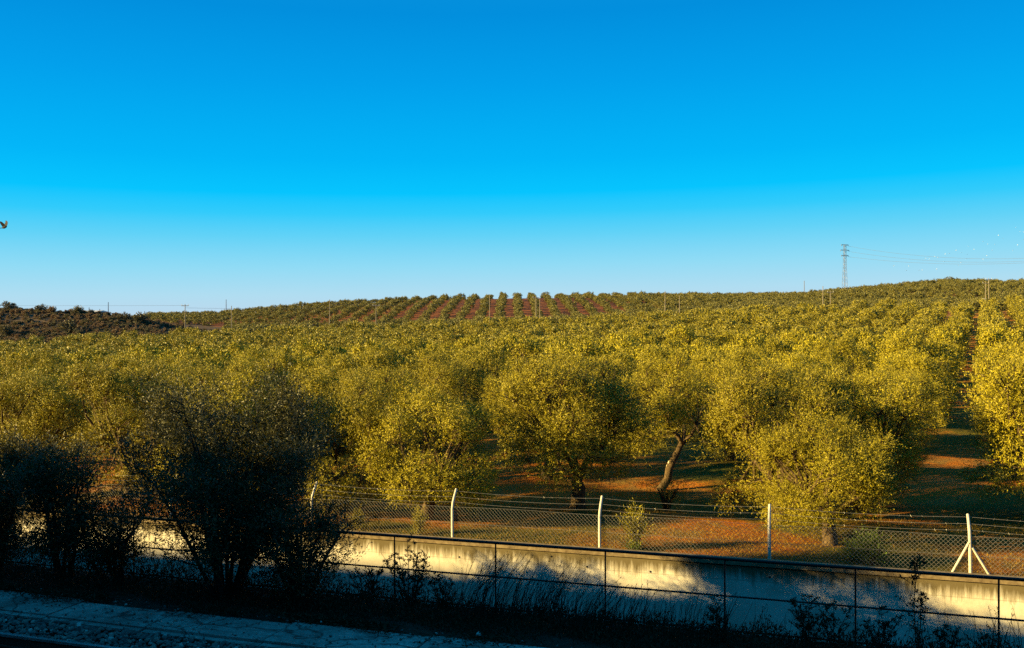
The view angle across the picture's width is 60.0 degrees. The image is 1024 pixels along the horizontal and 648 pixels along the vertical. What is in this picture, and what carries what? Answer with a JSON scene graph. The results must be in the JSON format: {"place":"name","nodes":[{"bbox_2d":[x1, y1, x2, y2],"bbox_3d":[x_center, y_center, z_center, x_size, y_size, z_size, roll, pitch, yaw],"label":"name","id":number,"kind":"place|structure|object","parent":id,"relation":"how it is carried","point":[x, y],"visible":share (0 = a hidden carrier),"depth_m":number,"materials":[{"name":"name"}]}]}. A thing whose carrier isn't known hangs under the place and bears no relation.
{"place":"outdoors","nodes":[
{"label":"outdoors","id":0,"kind":"place"},
{"bbox_2d":[0,563,864,647],"bbox_3d":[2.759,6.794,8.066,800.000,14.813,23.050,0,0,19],"label":"trackside ground","id":1,"kind":"structure","parent":0,"point":[560,643],"depth_m":15.55,"materials":[{"name":"grey gravel"}]},
{"bbox_2d":[0,420,64,572],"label":"shrub","id":2,"kind":"object","parent":1,"relation":"on","point":[8,516],"visible":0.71,"depth_m":18.76,"materials":[{"name":"green plant"}]},
{"bbox_2d":[0,423,117,586],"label":"shrub","id":3,"kind":"object","parent":1,"relation":"on","point":[45,481],"visible":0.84,"depth_m":17.57,"materials":[{"name":"green plant"}]},
{"bbox_2d":[0,632,120,647],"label":"railway track","id":4,"kind":"structure","parent":1,"relation":"on","point":[9,640],"depth_m":14.28,"materials":[{"name":"metal"}]},
{"bbox_2d":[45,464,177,590],"bbox_3d":[-7.854,4.010,17.739,2.549,2.685,2.237,0,0,19],"label":"shrub","id":5,"kind":"object","parent":1,"relation":"on","point":[112,538],"visible":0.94,"depth_m":17.46,"materials":[{"name":"green plant"}]},
{"bbox_2d":[0,612,269,647],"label":"ballast","id":6,"kind":"structure","parent":1,"relation":"on","point":[72,631],"depth_m":14.69,"materials":[{"name":"gravel"}]},
{"bbox_2d":[103,354,346,600],"bbox_3d":[-5.290,2.959,16.694,4.666,4.711,4.485,0,0,19],"label":"shrub","id":7,"kind":"object","parent":1,"relation":"on","point":[288,446],"visible":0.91,"depth_m":16.37,"materials":[{"name":"green plant"}]},
{"bbox_2d":[0,590,543,647],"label":"walkway","id":8,"kind":"structure","parent":1,"relation":"on","point":[295,637],"depth_m":14.87,"materials":[{"name":"concrete"}]},
{"bbox_2d":[0,587,571,647],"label":"rubble","id":9,"kind":"object","parent":8,"relation":"on","point":[193,628],"visible":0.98,"depth_m":15.08,"materials":[{"name":"stone"}]},
{"bbox_2d":[231,467,381,608],"bbox_3d":[-3.793,3.986,16.477,2.684,2.618,2.848,0,0,-2],"label":"shrub","id":10,"kind":"object","parent":1,"relation":"on","point":[290,577],"visible":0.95,"depth_m":16.12,"materials":[{"name":"green plant"}]},
{"bbox_2d":[345,564,385,608],"bbox_3d":[-2.647,4.840,16.082,0.867,0.962,0.638,0,0,44],"label":"bush","id":11,"kind":"object","parent":1,"relation":"on","point":[370,581],"visible":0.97,"depth_m":16.05,"materials":[{"name":"green plant"}]},
{"bbox_2d":[381,533,432,615],"bbox_3d":[-1.889,4.582,15.982,0.980,1.455,0.950,0,0,0],"label":"bush","id":12,"kind":"object","parent":1,"relation":"on","point":[415,589],"visible":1,"depth_m":15.91,"materials":[{"name":"green plant"}]},
{"bbox_2d":[427,572,463,620],"bbox_3d":[-1.201,4.849,15.746,0.732,0.900,0.650,0,0,19],"label":"bush","id":13,"kind":"object","parent":1,"relation":"on","point":[445,594],"visible":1,"depth_m":15.70,"materials":[{"name":"green plant"}]},
{"bbox_2d":[0,524,1019,647],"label":"weed cover","id":14,"kind":"object","parent":1,"relation":"on","point":[348,622],"visible":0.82,"depth_m":15.61,"materials":[{"name":"green plant"}]},
{"bbox_2d":[4,507,1023,647],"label":"retaining wall","id":15,"kind":"structure","parent":1,"relation":"on","point":[962,595],"depth_m":19.74,"materials":[{"name":"concrete"}]},
{"bbox_2d":[5,509,1023,647],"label":"handrail","id":16,"kind":"object","parent":1,"relation":"on","point":[855,568],"visible":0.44,"depth_m":14.66,"materials":[{"name":"black metal"}]},
{"bbox_2d":[448,551,583,623],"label":"dry stalks","id":17,"kind":"object","parent":1,"relation":"on","point":[485,593],"visible":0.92,"depth_m":15.43,"materials":[{"name":"brown plant"}]},
{"bbox_2d":[473,558,592,629],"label":"dry stalks","id":18,"kind":"object","parent":1,"relation":"on","point":[541,606],"visible":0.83,"depth_m":15.24,"materials":[{"name":"brown plant"}]},
{"bbox_2d":[548,576,654,639],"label":"dry stalks","id":19,"kind":"object","parent":1,"relation":"on","point":[592,618],"visible":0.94,"depth_m":14.72,"materials":[{"name":"brown plant"}]},
{"bbox_2d":[586,577,695,638],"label":"dry stalks","id":20,"kind":"object","parent":1,"relation":"on","point":[631,609],"visible":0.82,"depth_m":14.70,"materials":[{"name":"brown plant"}]},
{"bbox_2d":[658,587,755,645],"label":"dry stalks","id":21,"kind":"object","parent":1,"relation":"on","point":[702,627],"visible":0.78,"depth_m":14.36,"materials":[{"name":"brown plant"}]},
{"bbox_2d":[701,594,737,641],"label":"tall weed","id":22,"kind":"object","parent":1,"relation":"on","point":[718,619],"visible":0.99,"depth_m":14.17,"materials":[{"name":"brown"}]},
{"bbox_2d":[724,604,834,647],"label":"dry stalks","id":23,"kind":"object","parent":1,"relation":"on","point":[770,630],"visible":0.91,"depth_m":13.95,"materials":[{"name":"brown plant"}]},
{"bbox_2d":[787,593,836,647],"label":"tall weed","id":24,"kind":"object","parent":1,"relation":"on","point":[804,624],"visible":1,"depth_m":13.61,"materials":[{"name":"brown"}]},
{"bbox_2d":[815,604,858,647],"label":"tall weed","id":25,"kind":"object","parent":1,"relation":"on","point":[832,615],"visible":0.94,"depth_m":13.62,"materials":[{"name":"brown"}]},
{"bbox_2d":[863,605,905,647],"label":"tall weed","id":26,"kind":"object","parent":1,"relation":"on","point":[882,633],"visible":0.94,"depth_m":13.41,"materials":[{"name":"brown"}]},
{"bbox_2d":[848,615,967,647],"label":"dry stalks","id":27,"kind":"object","parent":1,"relation":"on","point":[921,641],"visible":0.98,"depth_m":13.19,"materials":[{"name":"brown plant"}]},
{"bbox_2d":[895,553,933,647],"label":"tall weed","id":28,"kind":"object","parent":1,"relation":"on","point":[921,601],"visible":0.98,"depth_m":13.19,"materials":[{"name":"brown"}]},
{"bbox_2d":[926,623,968,647],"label":"tall weed","id":29,"kind":"object","parent":1,"relation":"on","point":[941,637],"visible":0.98,"depth_m":12.92,"materials":[{"name":"brown"}]},
{"bbox_2d":[911,606,1023,647],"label":"dry stalks","id":30,"kind":"object","parent":1,"relation":"on","point":[987,632],"visible":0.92,"depth_m":12.97,"materials":[{"name":"brown plant"}]},
{"bbox_2d":[961,625,1006,647],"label":"tall weed","id":31,"kind":"object","parent":1,"relation":"on","point":[985,636],"visible":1,"depth_m":12.80,"materials":[{"name":"brown"}]},
{"bbox_2d":[0,289,1023,576],"bbox_3d":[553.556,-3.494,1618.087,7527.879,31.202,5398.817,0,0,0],"label":"ground","id":32,"kind":"structure","parent":0,"point":[940,481],"depth_m":26.93,"materials":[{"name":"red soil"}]},
{"bbox_2d":[0,345,67,410],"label":"olive tree","id":33,"kind":"object","parent":32,"relation":"on","point":[24,360],"visible":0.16,"depth_m":60.99,"materials":[{"name":"green plant"}]},
{"bbox_2d":[0,362,99,462],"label":"olive tree","id":34,"kind":"object","parent":32,"relation":"on","point":[52,381],"visible":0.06,"depth_m":38.93,"materials":[{"name":"green plant"}]},
{"bbox_2d":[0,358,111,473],"bbox_3d":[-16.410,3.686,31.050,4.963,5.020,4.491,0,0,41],"label":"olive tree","id":35,"kind":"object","parent":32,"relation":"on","point":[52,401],"visible":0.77,"depth_m":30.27,"materials":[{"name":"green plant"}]},
{"bbox_2d":[30,354,81,424],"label":"olive tree","id":36,"kind":"object","parent":32,"relation":"on","point":[49,368],"visible":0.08,"depth_m":55.77,"materials":[{"name":"green plant"}]},
{"bbox_2d":[65,349,115,364],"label":"olive tree","id":37,"kind":"object","parent":32,"relation":"on","point":[81,357],"visible":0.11,"depth_m":71.15,"materials":[{"name":"green plant"}]},
{"bbox_2d":[0,306,220,342],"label":"dry scrub","id":38,"kind":"object","parent":32,"relation":"on","point":[78,321],"visible":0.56,"depth_m":252.56,"materials":[{"name":"green plant"}]},
{"bbox_2d":[102,352,160,409],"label":"olive tree","id":39,"kind":"object","parent":32,"relation":"on","point":[116,361],"visible":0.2,"depth_m":61.63,"materials":[{"name":"green plant"}]},
{"bbox_2d":[63,353,207,498],"bbox_3d":[-12.242,3.391,28.725,4.241,5.234,4.825,0,0,-36],"label":"olive tree","id":40,"kind":"object","parent":32,"relation":"on","point":[103,415],"visible":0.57,"depth_m":27.95,"materials":[{"name":"green plant"}]},
{"bbox_2d":[127,358,219,461],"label":"olive tree","id":41,"kind":"object","parent":32,"relation":"on","point":[162,366],"visible":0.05,"depth_m":38.11,"materials":[{"name":"green plant"}]},
{"bbox_2d":[169,351,229,374],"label":"olive tree","id":42,"kind":"object","parent":32,"relation":"on","point":[182,360],"visible":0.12,"depth_m":60.93,"materials":[{"name":"green plant"}]},
{"bbox_2d":[175,340,223,362],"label":"olive tree","id":43,"kind":"object","parent":32,"relation":"on","point":[194,348],"visible":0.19,"depth_m":74.77,"materials":[{"name":"green plant"}]},
{"bbox_2d":[145,359,283,497],"bbox_3d":[-8.682,3.437,26.540,4.743,4.854,5.152,0,0,-40],"label":"olive tree","id":44,"kind":"object","parent":32,"relation":"on","point":[237,389],"visible":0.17,"depth_m":26.16,"materials":[{"name":"green plant"}]},
{"bbox_2d":[201,349,239,373],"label":"olive tree","id":45,"kind":"object","parent":32,"relation":"on","point":[221,357],"visible":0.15,"depth_m":69.68,"materials":[{"name":"green plant"}]},
{"bbox_2d":[169,359,273,435],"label":"olive tree","id":46,"kind":"object","parent":32,"relation":"on","point":[208,374],"visible":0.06,"depth_m":33.16,"materials":[{"name":"green plant"}]},
{"bbox_2d":[195,352,288,433],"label":"olive tree","id":47,"kind":"object","parent":32,"relation":"on","point":[242,365],"visible":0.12,"depth_m":42.33,"materials":[{"name":"green plant"}]},
{"bbox_2d":[233,344,287,366],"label":"olive tree","id":48,"kind":"object","parent":32,"relation":"on","point":[255,356],"visible":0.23,"depth_m":65.34,"materials":[{"name":"green plant"}]},
{"bbox_2d":[269,348,317,389],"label":"olive tree","id":49,"kind":"object","parent":32,"relation":"on","point":[302,360],"visible":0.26,"depth_m":60.42,"materials":[{"name":"green plant"}]},
{"bbox_2d":[288,361,341,437],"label":"olive tree","id":50,"kind":"object","parent":32,"relation":"on","point":[316,381],"visible":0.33,"depth_m":47.17,"materials":[{"name":"green plant"}]},
{"bbox_2d":[303,339,348,358],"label":"olive tree","id":51,"kind":"object","parent":32,"relation":"on","point":[314,350],"visible":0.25,"depth_m":88.28,"materials":[{"name":"green plant"}]},
{"bbox_2d":[259,360,414,514],"bbox_3d":[-5.082,3.442,26.175,4.664,4.760,4.764,0,0,8],"label":"olive tree","id":52,"kind":"object","parent":32,"relation":"on","point":[364,413],"visible":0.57,"depth_m":25.42,"materials":[{"name":"green plant"}]},
{"bbox_2d":[303,357,370,412],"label":"olive tree","id":53,"kind":"object","parent":32,"relation":"on","point":[320,364],"visible":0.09,"depth_m":55.45,"materials":[{"name":"green plant"}]},
{"bbox_2d":[333,341,401,379],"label":"olive tree","id":54,"kind":"object","parent":32,"relation":"on","point":[384,356],"visible":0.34,"depth_m":49.81,"materials":[{"name":"green plant"}]},
{"bbox_2d":[325,363,412,436],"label":"olive tree","id":55,"kind":"object","parent":32,"relation":"on","point":[343,380],"visible":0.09,"depth_m":41.51,"materials":[{"name":"green plant"}]},
{"bbox_2d":[349,333,398,365],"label":"olive tree","id":56,"kind":"object","parent":32,"relation":"on","point":[361,348],"visible":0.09,"depth_m":78.29,"materials":[{"name":"green plant"}]},
{"bbox_2d":[327,363,428,480],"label":"olive tree","id":57,"kind":"object","parent":32,"relation":"on","point":[402,388],"visible":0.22,"depth_m":32.17,"materials":[{"name":"green plant"}]},
{"bbox_2d":[409,504,431,534],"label":"olive sapling","id":58,"kind":"object","parent":32,"relation":"on","point":[420,521],"visible":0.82,"depth_m":22.85,"materials":[{"name":"green plant"}]},
{"bbox_2d":[341,378,504,520],"bbox_3d":[-2.011,3.570,24.677,4.156,4.253,4.514,0,0,31],"label":"olive tree","id":59,"kind":"object","parent":32,"relation":"on","point":[463,422],"visible":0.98,"depth_m":24.07,"materials":[{"name":"green plant"}]},
{"bbox_2d":[390,341,465,435],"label":"olive tree","id":60,"kind":"object","parent":32,"relation":"on","point":[413,368],"visible":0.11,"depth_m":46.84,"materials":[{"name":"green plant"}]},
{"bbox_2d":[405,349,492,463],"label":"olive tree","id":61,"kind":"object","parent":32,"relation":"on","point":[454,383],"visible":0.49,"depth_m":37.22,"materials":[{"name":"green plant"}]},
{"bbox_2d":[452,338,498,401],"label":"olive tree","id":62,"kind":"object","parent":32,"relation":"on","point":[468,349],"visible":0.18,"depth_m":60.04,"materials":[{"name":"green plant"}]},
{"bbox_2d":[457,342,513,431],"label":"olive tree","id":63,"kind":"object","parent":32,"relation":"on","point":[489,357],"visible":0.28,"depth_m":50.58,"materials":[{"name":"green plant"}]},
{"bbox_2d":[472,373,534,449],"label":"olive tree","id":64,"kind":"object","parent":32,"relation":"on","point":[490,395],"visible":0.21,"depth_m":40.80,"materials":[{"name":"green plant"}]},
{"bbox_2d":[0,294,1023,357],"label":"olive grove","id":65,"kind":"object","parent":32,"relation":"on","point":[834,321],"visible":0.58,"depth_m":171.00,"materials":[{"name":"green plant"}]},
{"bbox_2d":[4,474,1023,576],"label":"chain link fence","id":66,"kind":"object","parent":32,"relation":"on","point":[968,546],"visible":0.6,"depth_m":20.19,"materials":[{"name":"metal"}]},
{"bbox_2d":[507,333,544,360],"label":"olive tree","id":67,"kind":"object","parent":32,"relation":"on","point":[522,347],"visible":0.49,"depth_m":91.33,"materials":[{"name":"green plant"}]},
{"bbox_2d":[488,341,604,479],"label":"olive tree","id":68,"kind":"object","parent":32,"relation":"on","point":[518,365],"visible":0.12,"depth_m":32.30,"materials":[{"name":"green plant"}]},
{"bbox_2d":[131,276,1023,337],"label":"hillside olive grove","id":69,"kind":"object","parent":32,"relation":"on","point":[899,292],"visible":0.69,"depth_m":342.26,"materials":[{"name":"green plant"}]},
{"bbox_2d":[556,333,601,360],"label":"olive tree","id":70,"kind":"object","parent":32,"relation":"on","point":[582,347],"visible":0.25,"depth_m":77.42,"materials":[{"name":"green plant"}]},
{"bbox_2d":[487,336,677,508],"bbox_3d":[1.839,3.070,26.005,5.360,5.422,4.850,0,0,-19],"label":"olive tree","id":71,"kind":"object","parent":32,"relation":"on","point":[613,404],"visible":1,"depth_m":25.35,"materials":[{"name":"green plant"}]},
{"bbox_2d":[567,352,646,459],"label":"olive tree","id":72,"kind":"object","parent":32,"relation":"on","point":[629,374],"visible":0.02,"depth_m":36.58,"materials":[{"name":"green plant"}]},
{"bbox_2d":[588,345,640,377],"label":"olive tree","id":73,"kind":"object","parent":32,"relation":"on","point":[627,357],"visible":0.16,"depth_m":55.01,"materials":[{"name":"green plant"}]},
{"bbox_2d":[610,332,649,374],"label":"olive tree","id":74,"kind":"object","parent":32,"relation":"on","point":[637,349],"visible":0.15,"depth_m":72.27,"materials":[{"name":"green plant"}]},
{"bbox_2d":[610,496,656,549],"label":"olive sapling","id":75,"kind":"object","parent":32,"relation":"on","point":[638,523],"visible":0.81,"depth_m":21.03,"materials":[{"name":"green plant"}]},
{"bbox_2d":[636,344,689,403],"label":"olive tree","id":76,"kind":"object","parent":32,"relation":"on","point":[652,351],"visible":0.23,"depth_m":62.64,"materials":[{"name":"green plant"}]},
{"bbox_2d":[638,472,690,510],"bbox_3d":[4.570,5.107,26.467,1.686,1.453,1.673,0,0,24],"label":"dry bush","id":77,"kind":"object","parent":32,"relation":"on","point":[667,507],"visible":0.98,"depth_m":26.31,"materials":[{"name":"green plant"}]},
{"bbox_2d":[612,349,733,490],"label":"olive tree","id":78,"kind":"object","parent":32,"relation":"on","point":[683,409],"visible":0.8,"depth_m":29.71,"materials":[{"name":"green plant"}]},
{"bbox_2d":[664,322,699,346],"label":"olive tree","id":79,"kind":"object","parent":32,"relation":"on","point":[687,334],"visible":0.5,"depth_m":120.65,"materials":[{"name":"green plant"}]},
{"bbox_2d":[676,343,728,425],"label":"olive tree","id":80,"kind":"object","parent":32,"relation":"on","point":[702,360],"visible":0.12,"depth_m":50.05,"materials":[{"name":"green plant"}]},
{"bbox_2d":[680,340,793,460],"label":"olive tree","id":81,"kind":"object","parent":32,"relation":"on","point":[742,357],"visible":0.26,"depth_m":35.98,"materials":[{"name":"green plant"}]},
{"bbox_2d":[725,331,772,358],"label":"olive tree","id":82,"kind":"object","parent":32,"relation":"on","point":[754,342],"visible":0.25,"depth_m":84.92,"materials":[{"name":"green plant"}]},
{"bbox_2d":[761,335,792,355],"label":"olive tree","id":83,"kind":"object","parent":32,"relation":"on","point":[776,343],"visible":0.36,"depth_m":93.90,"materials":[{"name":"green plant"}]},
{"bbox_2d":[691,351,865,524],"bbox_3d":[7.343,3.222,24.488,4.573,5.103,4.852,0,0,-9],"label":"olive tree","id":84,"kind":"object","parent":32,"relation":"on","point":[733,399],"visible":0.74,"depth_m":23.90,"materials":[{"name":"green plant"}]},
{"bbox_2d":[764,351,834,418],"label":"olive tree","id":85,"kind":"object","parent":32,"relation":"on","point":[793,358],"visible":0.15,"depth_m":49.18,"materials":[{"name":"green plant"}]},
{"bbox_2d":[789,332,832,353],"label":"olive tree","id":86,"kind":"object","parent":32,"relation":"on","point":[809,338],"visible":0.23,"depth_m":84.45,"materials":[{"name":"green plant"}]},
{"bbox_2d":[751,398,909,545],"bbox_3d":[7.687,3.675,21.434,3.731,3.808,3.811,0,0,-23],"label":"olive tree","id":87,"kind":"object","parent":32,"relation":"on","point":[866,476],"visible":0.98,"depth_m":21.05,"materials":[{"name":"green plant"}]},
{"bbox_2d":[810,348,862,381],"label":"olive tree","id":88,"kind":"object","parent":32,"relation":"on","point":[834,358],"visible":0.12,"depth_m":58.88,"materials":[{"name":"green plant"}]},
{"bbox_2d":[809,334,872,379],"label":"olive tree","id":89,"kind":"object","parent":32,"relation":"on","point":[843,345],"visible":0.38,"depth_m":62.22,"materials":[{"name":"green plant"}]},
{"bbox_2d":[837,337,878,380],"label":"olive tree","id":90,"kind":"object","parent":32,"relation":"on","point":[867,343],"visible":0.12,"depth_m":75.89,"materials":[{"name":"green plant"}]},
{"bbox_2d":[843,524,897,565],"bbox_3d":[7.895,4.937,19.518,1.159,1.041,1.304,0,0,15],"label":"green bush","id":91,"kind":"object","parent":32,"relation":"on","point":[870,555],"visible":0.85,"depth_m":19.42,"materials":[{"name":"green plant"}]},
{"bbox_2d":[799,353,943,516],"bbox_3d":[10.213,3.315,25.690,4.039,4.985,4.595,0,0,21],"label":"olive tree","id":92,"kind":"object","parent":32,"relation":"on","point":[899,407],"visible":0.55,"depth_m":24.68,"materials":[{"name":"green plant"}]},
{"bbox_2d":[826,368,919,459],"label":"olive tree","id":93,"kind":"object","parent":32,"relation":"on","point":[901,381],"visible":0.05,"depth_m":30.75,"materials":[{"name":"green plant"}]},
{"bbox_2d":[856,329,892,358],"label":"olive tree","id":94,"kind":"object","parent":32,"relation":"on","point":[870,335],"visible":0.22,"depth_m":83.58,"materials":[{"name":"green plant"}]},
{"bbox_2d":[859,362,938,448],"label":"olive tree","id":95,"kind":"object","parent":32,"relation":"on","point":[928,391],"visible":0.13,"depth_m":36.15,"materials":[{"name":"green plant"}]},
{"bbox_2d":[875,347,949,419],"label":"olive tree","id":96,"kind":"object","parent":32,"relation":"on","point":[944,409],"visible":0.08,"depth_m":48.73,"materials":[{"name":"green plant"}]},
{"bbox_2d":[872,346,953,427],"bbox_3d":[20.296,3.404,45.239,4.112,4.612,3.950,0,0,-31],"label":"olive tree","id":97,"kind":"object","parent":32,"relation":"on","point":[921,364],"visible":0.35,"depth_m":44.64,"materials":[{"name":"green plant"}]},
{"bbox_2d":[878,362,949,442],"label":"olive tree","id":98,"kind":"object","parent":32,"relation":"on","point":[933,389],"visible":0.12,"depth_m":39.29,"materials":[{"name":"green plant"}]},
{"bbox_2d":[874,323,963,414],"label":"olive tree","id":99,"kind":"object","parent":32,"relation":"on","point":[892,347],"visible":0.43,"depth_m":52.66,"materials":[{"name":"green plant"}]},
{"bbox_2d":[926,324,966,373],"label":"olive tree","id":100,"kind":"object","parent":32,"relation":"on","point":[938,334],"visible":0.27,"depth_m":88.06,"materials":[{"name":"green plant"}]},
{"bbox_2d":[950,336,1023,518],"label":"olive tree","id":101,"kind":"object","parent":32,"relation":"on","point":[1006,379],"visible":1,"depth_m":24.33,"materials":[{"name":"green plant"}]},
{"bbox_2d":[966,323,1023,438],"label":"olive tree","id":102,"kind":"object","parent":32,"relation":"on","point":[1000,350],"visible":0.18,"depth_m":40.49,"materials":[{"name":"green plant"}]},
{"bbox_2d":[968,323,1023,364],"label":"olive tree","id":103,"kind":"object","parent":32,"relation":"on","point":[984,337],"visible":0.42,"depth_m":84.01,"materials":[{"name":"green plant"}]},
{"bbox_2d":[0,0,1023,314],"label":"sky","id":104,"kind":"structure","parent":0,"point":[214,155],"materials":[{"name":"blue"}]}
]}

